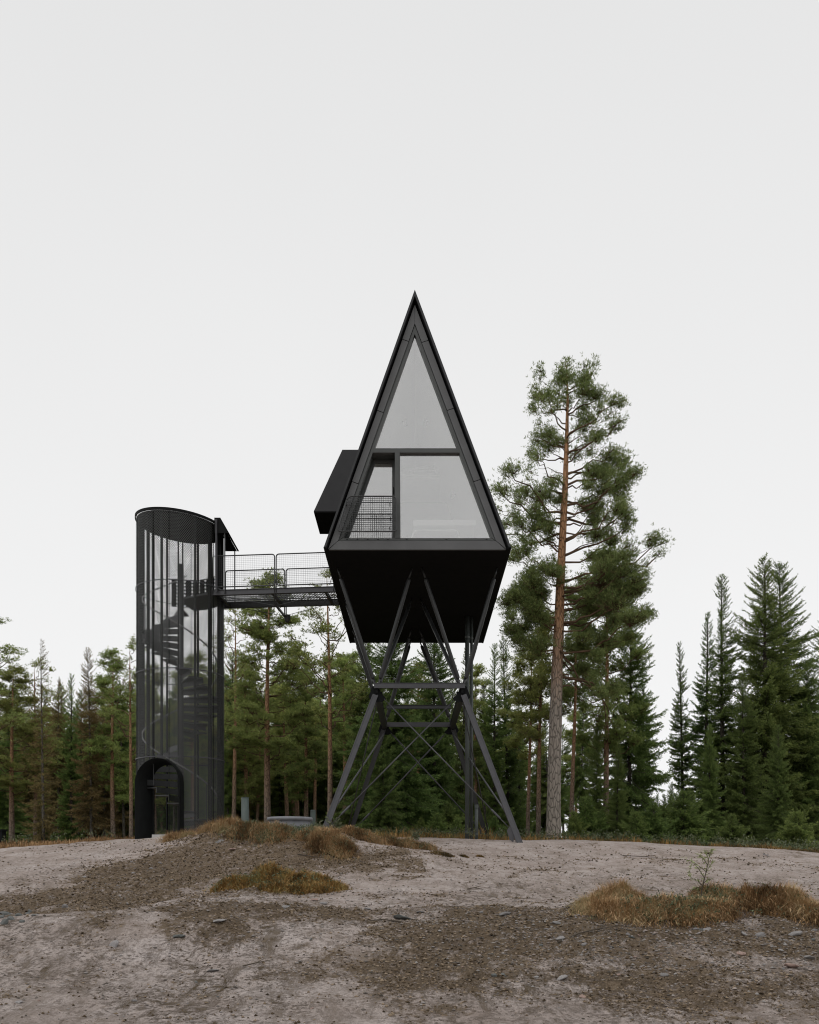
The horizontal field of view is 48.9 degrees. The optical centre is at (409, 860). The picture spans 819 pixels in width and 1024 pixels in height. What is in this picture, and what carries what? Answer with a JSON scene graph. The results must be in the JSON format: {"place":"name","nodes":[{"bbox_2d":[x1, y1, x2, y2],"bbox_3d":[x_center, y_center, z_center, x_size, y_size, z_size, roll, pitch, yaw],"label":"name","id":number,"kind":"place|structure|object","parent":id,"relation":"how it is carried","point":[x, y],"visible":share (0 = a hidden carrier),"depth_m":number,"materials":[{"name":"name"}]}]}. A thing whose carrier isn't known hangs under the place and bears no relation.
{"place":"outdoors","nodes":[
{"label":"outdoors","id":0,"kind":"place"},
{"bbox_2d":[0,827,134,847],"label":"dry grass","id":1,"kind":"structure","parent":0,"point":[10,843],"depth_m":22.64,"materials":[{"name":"brown plant"}]},
{"bbox_2d":[0,829,818,1023],"bbox_3d":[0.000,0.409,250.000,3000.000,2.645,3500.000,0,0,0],"label":"ground","id":2,"kind":"structure","parent":0,"point":[136,959],"depth_m":9.45,"materials":[{"name":"soil"}]},
{"bbox_2d":[0,618,34,741],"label":"pine tree","id":3,"kind":"object","parent":2,"relation":"on","point":[14,716],"visible":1,"depth_m":30.13,"materials":[{"name":"green plant"}]},
{"bbox_2d":[0,711,37,842],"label":"spruce tree","id":4,"kind":"object","parent":2,"relation":"on","point":[20,816],"visible":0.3,"depth_m":41.83,"materials":[{"name":"green plant"}]},
{"bbox_2d":[16,709,45,836],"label":"spruce tree","id":5,"kind":"object","parent":2,"relation":"on","point":[29,797],"visible":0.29,"depth_m":44.82,"materials":[{"name":"green plant"}]},
{"bbox_2d":[0,663,62,841],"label":"pine tree","id":6,"kind":"object","parent":2,"relation":"on","point":[10,765],"visible":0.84,"depth_m":37.88,"materials":[{"name":"green plant"}]},
{"bbox_2d":[0,657,73,838],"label":"pine tree","id":7,"kind":"object","parent":2,"relation":"on","point":[30,704],"visible":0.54,"depth_m":38.92,"materials":[{"name":"green plant"}]},
{"bbox_2d":[15,638,60,842],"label":"spruce tree","id":8,"kind":"object","parent":2,"relation":"on","point":[42,817],"visible":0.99,"depth_m":35.96,"materials":[{"name":"green plant"}]},
{"bbox_2d":[37,677,79,841],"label":"spruce tree","id":9,"kind":"object","parent":2,"relation":"on","point":[58,716],"visible":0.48,"depth_m":42.83,"materials":[{"name":"green plant"}]},
{"bbox_2d":[51,673,87,840],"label":"spruce tree","id":10,"kind":"object","parent":2,"relation":"on","point":[65,819],"visible":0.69,"depth_m":41.94,"materials":[{"name":"green plant"}]},
{"bbox_2d":[64,688,103,840],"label":"spruce tree","id":11,"kind":"object","parent":2,"relation":"on","point":[83,740],"visible":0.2,"depth_m":43.68,"materials":[{"name":"green plant"}]},
{"bbox_2d":[64,647,114,837],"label":"spruce tree","id":12,"kind":"object","parent":2,"relation":"on","point":[87,810],"visible":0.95,"depth_m":37.71,"materials":[{"name":"green plant"}]},
{"bbox_2d":[87,692,121,838],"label":"spruce tree","id":13,"kind":"object","parent":2,"relation":"on","point":[105,812],"visible":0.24,"depth_m":44.83,"materials":[{"name":"green plant"}]},
{"bbox_2d":[79,648,135,837],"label":"pine tree","id":14,"kind":"object","parent":2,"relation":"on","point":[114,759],"visible":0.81,"depth_m":37.84,"materials":[{"name":"green plant"}]},
{"bbox_2d":[95,680,134,836],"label":"spruce tree","id":15,"kind":"object","parent":2,"relation":"on","point":[119,813],"visible":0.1,"depth_m":48.35,"materials":[{"name":"green plant"}]},
{"bbox_2d":[98,681,135,837],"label":"spruce tree","id":16,"kind":"object","parent":2,"relation":"on","point":[124,745],"visible":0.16,"depth_m":43.96,"materials":[{"name":"green plant"}]},
{"bbox_2d":[92,635,165,837],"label":"pine tree","id":17,"kind":"object","parent":2,"relation":"on","point":[111,713],"visible":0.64,"depth_m":35.93,"materials":[{"name":"green plant"}]},
{"bbox_2d":[126,663,176,832],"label":"pine tree","id":18,"kind":"object","parent":2,"relation":"on","point":[161,798],"visible":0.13,"depth_m":39.94,"materials":[{"name":"green plant"}]},
{"bbox_2d":[158,679,190,831],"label":"spruce tree","id":19,"kind":"object","parent":2,"relation":"on","point":[187,788],"visible":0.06,"depth_m":42.87,"materials":[{"name":"green plant"}]},
{"bbox_2d":[135,507,238,838],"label":"stair tower","id":20,"kind":"structure","parent":2,"relation":"on","point":[167,524],"depth_m":24.35,"materials":[{"name":"black metal"}]},
{"bbox_2d":[211,552,338,621],"bbox_3d":[-3.651,-7.493,24.909,3.477,1.544,1.342,0,0,5],"label":"footbridge","id":21,"kind":"object","parent":20,"relation":"attached to","point":[276,601],"visible":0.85,"depth_m":24.62,"materials":[{"name":"metal"}]},
{"bbox_2d":[156,815,240,842],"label":"dry grass","id":22,"kind":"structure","parent":2,"relation":"on","point":[220,825],"depth_m":18.89,"materials":[{"name":"plant"}]},
{"bbox_2d":[168,649,231,827],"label":"pine tree","id":23,"kind":"object","parent":2,"relation":"on","point":[175,674],"visible":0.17,"depth_m":40.78,"materials":[{"name":"green plant"}]},
{"bbox_2d":[196,663,231,826],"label":"spruce tree","id":24,"kind":"object","parent":2,"relation":"on","point":[226,788],"visible":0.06,"depth_m":41.91,"materials":[{"name":"green plant"}]},
{"bbox_2d":[188,652,263,819],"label":"spruce tree","id":25,"kind":"object","parent":2,"relation":"on","point":[230,683],"visible":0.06,"depth_m":52.32,"materials":[{"name":"green plant"}]},
{"bbox_2d":[212,703,243,818],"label":"spruce tree","id":26,"kind":"object","parent":2,"relation":"on","point":[228,794],"visible":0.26,"depth_m":45.81,"materials":[{"name":"green plant"}]},
{"bbox_2d":[201,608,275,818],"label":"pine tree","id":27,"kind":"object","parent":2,"relation":"on","point":[235,652],"visible":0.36,"depth_m":39.86,"materials":[{"name":"green plant"}]},
{"bbox_2d":[224,660,276,819],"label":"pine tree","id":28,"kind":"object","parent":2,"relation":"on","point":[249,782],"visible":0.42,"depth_m":42.66,"materials":[{"name":"green plant"}]},
{"bbox_2d":[236,709,276,820],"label":"pine tree","id":29,"kind":"object","parent":2,"relation":"on","point":[256,805],"visible":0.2,"depth_m":45.96,"materials":[{"name":"green plant"}]},
{"bbox_2d":[217,818,298,847],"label":"dry grass","id":30,"kind":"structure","parent":2,"relation":"on","point":[270,832],"depth_m":17.61,"materials":[{"name":"plant"}]},
{"bbox_2d":[204,567,326,823],"bbox_3d":[-5.801,-6.165,35.836,4.973,10.969,4.526,0,0,4],"label":"pine tree","id":31,"kind":"object","parent":2,"relation":"on","point":[258,629],"visible":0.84,"depth_m":35.80,"materials":[{"name":"green plant"}]},
{"bbox_2d":[203,861,352,894],"bbox_3d":[-2.096,0.295,14.565,2.594,0.663,2.276,0,0,0],"label":"turf clump","id":32,"kind":"object","parent":2,"relation":"on","point":[270,877],"visible":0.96,"depth_m":14.28,"materials":[{"name":"dry grass"},{"name":"soil"}]},
{"bbox_2d":[252,675,303,821],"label":"spruce tree","id":33,"kind":"object","parent":2,"relation":"on","point":[279,800],"visible":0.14,"depth_m":50.70,"materials":[{"name":"green plant"}]},
{"bbox_2d":[267,816,312,828],"bbox_3d":[-2.509,-0.731,18.900,0.960,0.335,0.960,0,0,0],"label":"plastic tub","id":34,"kind":"object","parent":2,"relation":"on","point":[298,820],"visible":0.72,"depth_m":18.51,"materials":[{"name":"grey plastic"}]},
{"bbox_2d":[263,684,323,815],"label":"pine tree","id":35,"kind":"object","parent":2,"relation":"on","point":[278,691],"visible":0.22,"depth_m":44.80,"materials":[{"name":"green plant"}]},
{"bbox_2d":[283,822,326,843],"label":"dry grass","id":36,"kind":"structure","parent":2,"relation":"on","point":[302,832],"depth_m":17.74,"materials":[{"name":"plant"}]},
{"bbox_2d":[276,661,335,816],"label":"pine tree","id":37,"kind":"object","parent":2,"relation":"on","point":[305,765],"visible":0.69,"depth_m":41.62,"materials":[{"name":"green plant"}]},
{"bbox_2d":[300,698,334,809],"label":"pine tree","id":38,"kind":"object","parent":2,"relation":"on","point":[325,732],"visible":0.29,"depth_m":46.01,"materials":[{"name":"green plant"}]},
{"bbox_2d":[278,568,368,821],"bbox_3d":[-2.979,-5.948,33.596,3.962,10.637,4.044,0,1,-8],"label":"pine tree","id":39,"kind":"object","parent":2,"relation":"on","point":[322,628],"visible":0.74,"depth_m":33.82,"materials":[{"name":"green plant"}]},
{"bbox_2d":[308,706,341,823],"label":"spruce tree","id":40,"kind":"object","parent":2,"relation":"on","point":[319,814],"visible":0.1,"depth_m":54.50,"materials":[{"name":"green plant"}]},
{"bbox_2d":[155,825,497,839],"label":"undergrowth","id":41,"kind":"object","parent":2,"relation":"on","point":[434,834],"visible":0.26,"depth_m":27.78,"materials":[{"name":"plant"}]},
{"bbox_2d":[316,694,342,824],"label":"spruce tree","id":42,"kind":"object","parent":2,"relation":"on","point":[337,768],"visible":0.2,"depth_m":53.12,"materials":[{"name":"green plant"}]},
{"bbox_2d":[300,825,367,862],"bbox_3d":[-1.461,-0.310,17.221,1.481,0.820,1.460,0,0,15],"label":"turf clump","id":43,"kind":"object","parent":2,"relation":"on","point":[334,842],"visible":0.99,"depth_m":17.00,"materials":[{"name":"plant"}]},
{"bbox_2d":[313,655,359,824],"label":"pine tree","id":44,"kind":"object","parent":2,"relation":"on","point":[342,735],"visible":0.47,"depth_m":39.72,"materials":[{"name":"green plant"}]},
{"bbox_2d":[325,643,397,828],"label":"spruce tree","id":45,"kind":"object","parent":2,"relation":"on","point":[345,817],"visible":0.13,"depth_m":34.66,"materials":[{"name":"green plant"}]},
{"bbox_2d":[339,824,395,845],"bbox_3d":[-0.953,-0.489,18.479,1.445,0.590,1.468,0,0,0],"label":"turf clump","id":46,"kind":"object","parent":2,"relation":"on","point":[366,835],"visible":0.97,"depth_m":18.24,"materials":[{"name":"plant"}]},
{"bbox_2d":[356,669,405,834],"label":"spruce tree","id":47,"kind":"object","parent":2,"relation":"on","point":[389,814],"visible":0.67,"depth_m":30.77,"materials":[{"name":"green plant"}]},
{"bbox_2d":[336,643,447,832],"bbox_3d":[-0.465,-4.645,32.979,4.956,10.926,4.165,0,0,44],"label":"spruce tree","id":48,"kind":"object","parent":2,"relation":"on","point":[410,787],"visible":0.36,"depth_m":32.67,"materials":[{"name":"green plant"}]},
{"bbox_2d":[381,833,442,850],"bbox_3d":[0.011,-0.352,18.830,1.771,0.501,1.121,0,0,0],"label":"turf clump","id":49,"kind":"object","parent":2,"relation":"on","point":[407,842],"visible":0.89,"depth_m":18.66,"materials":[{"name":"plant"}]},
{"bbox_2d":[314,290,522,842],"bbox_3d":[0.134,-6.371,24.383,5.371,12.592,8.834,0,0,0],"label":"treetop cabin","id":50,"kind":"object","parent":2,"relation":"on","point":[416,444],"visible":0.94,"depth_m":21.61,"materials":[{"name":"black metal"}]},
{"bbox_2d":[346,460,394,537],"bbox_3d":[-0.910,-8.145,20.475,1.161,1.901,0.110,0,0,0],"label":"balcony door","id":51,"kind":"structure","parent":50,"relation":"in","point":[374,462],"depth_m":20.46,"materials":[{"name":"black metal"}]},
{"bbox_2d":[339,326,414,539],"bbox_3d":[-0.732,-9.544,20.198,1.700,4.810,0.145,0,0,0],"label":"window frame","id":52,"kind":"structure","parent":50,"relation":"in","point":[412,337],"depth_m":20.12,"materials":[{"name":"black metal"}]},
{"bbox_2d":[339,538,494,540],"bbox_3d":[0.167,-7.165,20.198,3.493,0.056,0.145,0,0,0],"label":"window frame","id":53,"kind":"structure","parent":50,"relation":"in","point":[343,539],"depth_m":20.12,"materials":[{"name":"black metal"}]},
{"bbox_2d":[411,520,475,537],"bbox_3d":[0.758,-7.519,21.610,1.521,0.599,2.011,0,0,0],"label":"bed","id":54,"kind":"object","parent":50,"relation":"in","point":[443,528],"visible":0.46,"depth_m":20.83,"materials":[{"name":"white fabric"}]},
{"bbox_2d":[415,327,494,539],"bbox_3d":[1.017,-9.544,20.198,1.798,4.810,0.145,0,0,0],"label":"window frame","id":55,"kind":"structure","parent":50,"relation":"in","point":[417,338],"depth_m":20.12,"materials":[{"name":"black metal"}]},
{"bbox_2d":[470,617,472,838],"bbox_3d":[1.773,-3.696,25.750,0.098,6.463,0.098,0,0,0],"label":"service pipe","id":56,"kind":"object","parent":50,"relation":"attached to","point":[471,728],"visible":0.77,"depth_m":25.71,"materials":[{"name":"black metal"}]},
{"bbox_2d":[401,658,439,772],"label":"pine tree","id":57,"kind":"object","parent":2,"relation":"on","point":[420,676],"visible":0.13,"depth_m":41.82,"materials":[{"name":"green plant"}]},
{"bbox_2d":[402,643,473,827],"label":"spruce tree","id":58,"kind":"object","parent":2,"relation":"on","point":[446,752],"visible":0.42,"depth_m":35.77,"materials":[{"name":"green plant"}]},
{"bbox_2d":[441,801,464,832],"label":"young spruce","id":59,"kind":"object","parent":2,"relation":"on","point":[449,815],"visible":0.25,"depth_m":32.85,"materials":[{"name":"green plant"}]},
{"bbox_2d":[465,616,469,838],"bbox_3d":[1.641,-3.696,25.600,0.142,6.463,0.142,0,0,0],"label":"service pipe","id":60,"kind":"object","parent":2,"relation":"on","point":[467,741],"visible":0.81,"depth_m":25.55,"materials":[{"name":"black metal"}]},
{"bbox_2d":[448,647,491,829],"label":"spruce tree","id":61,"kind":"object","parent":2,"relation":"on","point":[461,738],"visible":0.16,"depth_m":39.95,"materials":[{"name":"green plant"}]},
{"bbox_2d":[456,663,499,834],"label":"pine tree","id":62,"kind":"object","parent":2,"relation":"on","point":[478,669],"visible":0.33,"depth_m":43.84,"materials":[{"name":"green plant"}]},
{"bbox_2d":[473,685,492,827],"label":"spruce tree","id":63,"kind":"object","parent":2,"relation":"on","point":[482,786],"visible":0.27,"depth_m":43.83,"materials":[{"name":"green plant"}]},
{"bbox_2d":[474,643,515,837],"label":"spruce tree","id":64,"kind":"object","parent":2,"relation":"on","point":[495,742],"visible":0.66,"depth_m":41.84,"materials":[{"name":"green plant"}]},
{"bbox_2d":[481,638,534,837],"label":"spruce tree","id":65,"kind":"object","parent":2,"relation":"on","point":[512,762],"visible":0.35,"depth_m":42.75,"materials":[{"name":"green plant"}]},
{"bbox_2d":[504,687,535,834],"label":"spruce tree","id":66,"kind":"object","parent":2,"relation":"on","point":[522,784],"visible":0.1,"depth_m":45.86,"materials":[{"name":"green plant"}]},
{"bbox_2d":[494,648,549,835],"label":"pine tree","id":67,"kind":"object","parent":2,"relation":"on","point":[513,742],"visible":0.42,"depth_m":39.94,"materials":[{"name":"green plant"}]},
{"bbox_2d":[500,604,573,838],"bbox_3d":[5.138,-5.529,35.944,2.480,10.092,3.236,0,0,41],"label":"pine tree","id":68,"kind":"object","parent":2,"relation":"on","point":[538,685],"visible":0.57,"depth_m":35.70,"materials":[{"name":"green plant"}]},
{"bbox_2d":[530,722,566,834],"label":"spruce tree","id":69,"kind":"object","parent":2,"relation":"on","point":[544,774],"visible":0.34,"depth_m":51.13,"materials":[{"name":"green plant"}]},
{"bbox_2d":[561,724,574,833],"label":"spruce tree","id":70,"kind":"object","parent":2,"relation":"on","point":[565,749],"visible":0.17,"depth_m":56.87,"materials":[{"name":"green plant"}]},
{"bbox_2d":[550,584,600,820],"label":"pine tree","id":71,"kind":"object","parent":2,"relation":"on","point":[566,690],"visible":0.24,"depth_m":33.99,"materials":[{"name":"green plant"}]},
{"bbox_2d":[561,710,593,812],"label":"pine tree","id":72,"kind":"object","parent":2,"relation":"on","point":[566,757],"visible":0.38,"depth_m":55.72,"materials":[{"name":"green plant"}]},
{"bbox_2d":[564,810,590,839],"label":"young spruce","id":73,"kind":"object","parent":2,"relation":"on","point":[574,825],"visible":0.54,"depth_m":30.87,"materials":[{"name":"green plant"}]},
{"bbox_2d":[561,682,595,807],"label":"spruce tree","id":74,"kind":"object","parent":2,"relation":"on","point":[580,782],"visible":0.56,"depth_m":43.84,"materials":[{"name":"green plant"}]},
{"bbox_2d":[487,353,674,838],"bbox_3d":[5.428,-8.718,29.874,5.939,15.986,4.848,0,0,0],"label":"pine tree","id":75,"kind":"object","parent":2,"relation":"on","point":[613,589],"visible":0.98,"depth_m":29.60,"materials":[{"name":"green plant"}]},
{"bbox_2d":[562,794,611,839],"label":"young spruce","id":76,"kind":"object","parent":2,"relation":"on","point":[592,819],"visible":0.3,"depth_m":32.74,"materials":[{"name":"green plant"}]},
{"bbox_2d":[576,722,610,837],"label":"spruce tree","id":77,"kind":"object","parent":2,"relation":"on","point":[597,791],"visible":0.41,"depth_m":33.87,"materials":[{"name":"green plant"}]},
{"bbox_2d":[546,542,654,822],"bbox_3d":[7.575,-6.388,34.878,4.393,12.009,4.038,0,0,-32],"label":"pine tree","id":78,"kind":"object","parent":2,"relation":"on","point":[615,736],"visible":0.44,"depth_m":34.77,"materials":[{"name":"green plant"}]},
{"bbox_2d":[561,874,660,926],"bbox_3d":[2.471,0.479,10.734,1.434,0.660,1.767,0,0,0],"label":"grass tussock","id":79,"kind":"object","parent":2,"relation":"on","point":[603,902],"depth_m":10.56,"materials":[{"name":"plant"}]},
{"bbox_2d":[600,741,631,840],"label":"spruce tree","id":80,"kind":"object","parent":2,"relation":"on","point":[615,800],"visible":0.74,"depth_m":32.89,"materials":[{"name":"green plant"}]},
{"bbox_2d":[587,598,674,840],"bbox_3d":[8.868,-5.044,36.203,3.582,11.240,3.404,0,0,10],"label":"spruce tree","id":81,"kind":"object","parent":2,"relation":"on","point":[638,778],"visible":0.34,"depth_m":35.63,"materials":[{"name":"green plant"}]},
{"bbox_2d":[617,810,653,841],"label":"young spruce","id":82,"kind":"object","parent":2,"relation":"on","point":[637,828],"visible":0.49,"depth_m":31.89,"materials":[{"name":"green plant"}]},
{"bbox_2d":[631,661,659,814],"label":"spruce tree","id":83,"kind":"object","parent":2,"relation":"on","point":[649,794],"visible":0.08,"depth_m":36.92,"materials":[{"name":"green plant"}]},
{"bbox_2d":[488,827,818,852],"bbox_3d":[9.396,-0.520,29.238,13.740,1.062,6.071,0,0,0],"label":"undergrowth","id":84,"kind":"object","parent":2,"relation":"on","point":[686,841],"visible":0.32,"depth_m":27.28,"materials":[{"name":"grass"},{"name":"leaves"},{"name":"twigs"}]},
{"bbox_2d":[633,801,679,842],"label":"young spruce","id":85,"kind":"object","parent":2,"relation":"on","point":[656,823],"visible":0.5,"depth_m":32.79,"materials":[{"name":"green plant"}]},
{"bbox_2d":[610,889,749,929],"bbox_3d":[3.022,0.578,10.421,1.878,0.486,1.383,0,0,0],"label":"grass tussock","id":86,"kind":"object","parent":2,"relation":"on","point":[682,911],"depth_m":10.22,"materials":[{"name":"plant"}]},
{"bbox_2d":[666,641,698,816],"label":"spruce tree","id":87,"kind":"object","parent":2,"relation":"on","point":[679,751],"visible":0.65,"depth_m":39.91,"materials":[{"name":"green plant"}]},
{"bbox_2d":[656,788,714,843],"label":"young spruce","id":88,"kind":"object","parent":2,"relation":"on","point":[694,825],"visible":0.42,"depth_m":33.70,"materials":[{"name":"green plant"}]},
{"bbox_2d":[680,848,715,896],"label":"conifer sapling","id":89,"kind":"object","parent":2,"relation":"on","point":[703,858],"visible":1,"depth_m":10.90,"materials":[{"name":"green plant"}]},
{"bbox_2d":[685,611,730,828],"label":"spruce tree","id":90,"kind":"object","parent":2,"relation":"on","point":[702,724],"visible":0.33,"depth_m":38.93,"materials":[{"name":"green plant"}]},
{"bbox_2d":[691,723,730,845],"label":"spruce tree","id":91,"kind":"object","parent":2,"relation":"on","point":[709,797],"visible":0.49,"depth_m":34.83,"materials":[{"name":"green plant"}]},
{"bbox_2d":[680,880,752,907],"bbox_3d":[3.861,0.423,11.036,1.138,0.461,1.370,0,0,-32],"label":"grass tussock","id":92,"kind":"object","parent":2,"relation":"on","point":[723,891],"depth_m":11.01,"materials":[{"name":"plant"}]},
{"bbox_2d":[683,574,757,822],"bbox_3d":[13.351,-5.921,37.841,2.754,12.236,3.373,0,0,-45],"label":"spruce tree","id":93,"kind":"object","parent":2,"relation":"on","point":[723,692],"visible":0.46,"depth_m":37.61,"materials":[{"name":"green plant"}]},
{"bbox_2d":[715,812,752,844],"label":"young spruce","id":94,"kind":"object","parent":2,"relation":"on","point":[733,832],"visible":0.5,"depth_m":30.83,"materials":[{"name":"green plant"}]},
{"bbox_2d":[718,672,767,845],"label":"spruce tree","id":95,"kind":"object","parent":2,"relation":"on","point":[739,789],"visible":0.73,"depth_m":35.81,"materials":[{"name":"green plant"}]},
{"bbox_2d":[701,552,818,841],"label":"spruce tree","id":96,"kind":"object","parent":2,"relation":"on","point":[767,674],"visible":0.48,"depth_m":37.62,"materials":[{"name":"green plant"}]},
{"bbox_2d":[752,724,796,845],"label":"spruce tree","id":97,"kind":"object","parent":2,"relation":"on","point":[775,813],"visible":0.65,"depth_m":33.95,"materials":[{"name":"green plant"}]},
{"bbox_2d":[731,878,818,926],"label":"grass tussock","id":98,"kind":"object","parent":2,"relation":"on","point":[795,902],"depth_m":10.50,"materials":[{"name":"plant"}]},
{"bbox_2d":[743,560,818,839],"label":"spruce tree","id":99,"kind":"object","parent":2,"relation":"on","point":[779,579],"visible":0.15,"depth_m":39.51,"materials":[{"name":"green plant"}]},
{"bbox_2d":[773,809,818,849],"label":"young spruce","id":100,"kind":"object","parent":2,"relation":"on","point":[796,832],"visible":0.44,"depth_m":30.88,"materials":[{"name":"green plant"}]},
{"bbox_2d":[782,656,818,838],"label":"spruce tree","id":101,"kind":"object","parent":2,"relation":"on","point":[812,779],"visible":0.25,"depth_m":38.55,"materials":[{"name":"green plant"}]},
{"bbox_2d":[0,0,818,837],"label":"sky","id":102,"kind":"structure","parent":0,"point":[221,221],"materials":[{"name":"white"}]},
{"bbox_2d":[377,502,452,537],"bbox_3d":[0.204,-8.368,24.340,2.153,2.300,0.720,0,0,0],"label":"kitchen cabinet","id":103,"kind":"object","parent":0,"point":[410,512],"visible":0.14,"depth_m":23.98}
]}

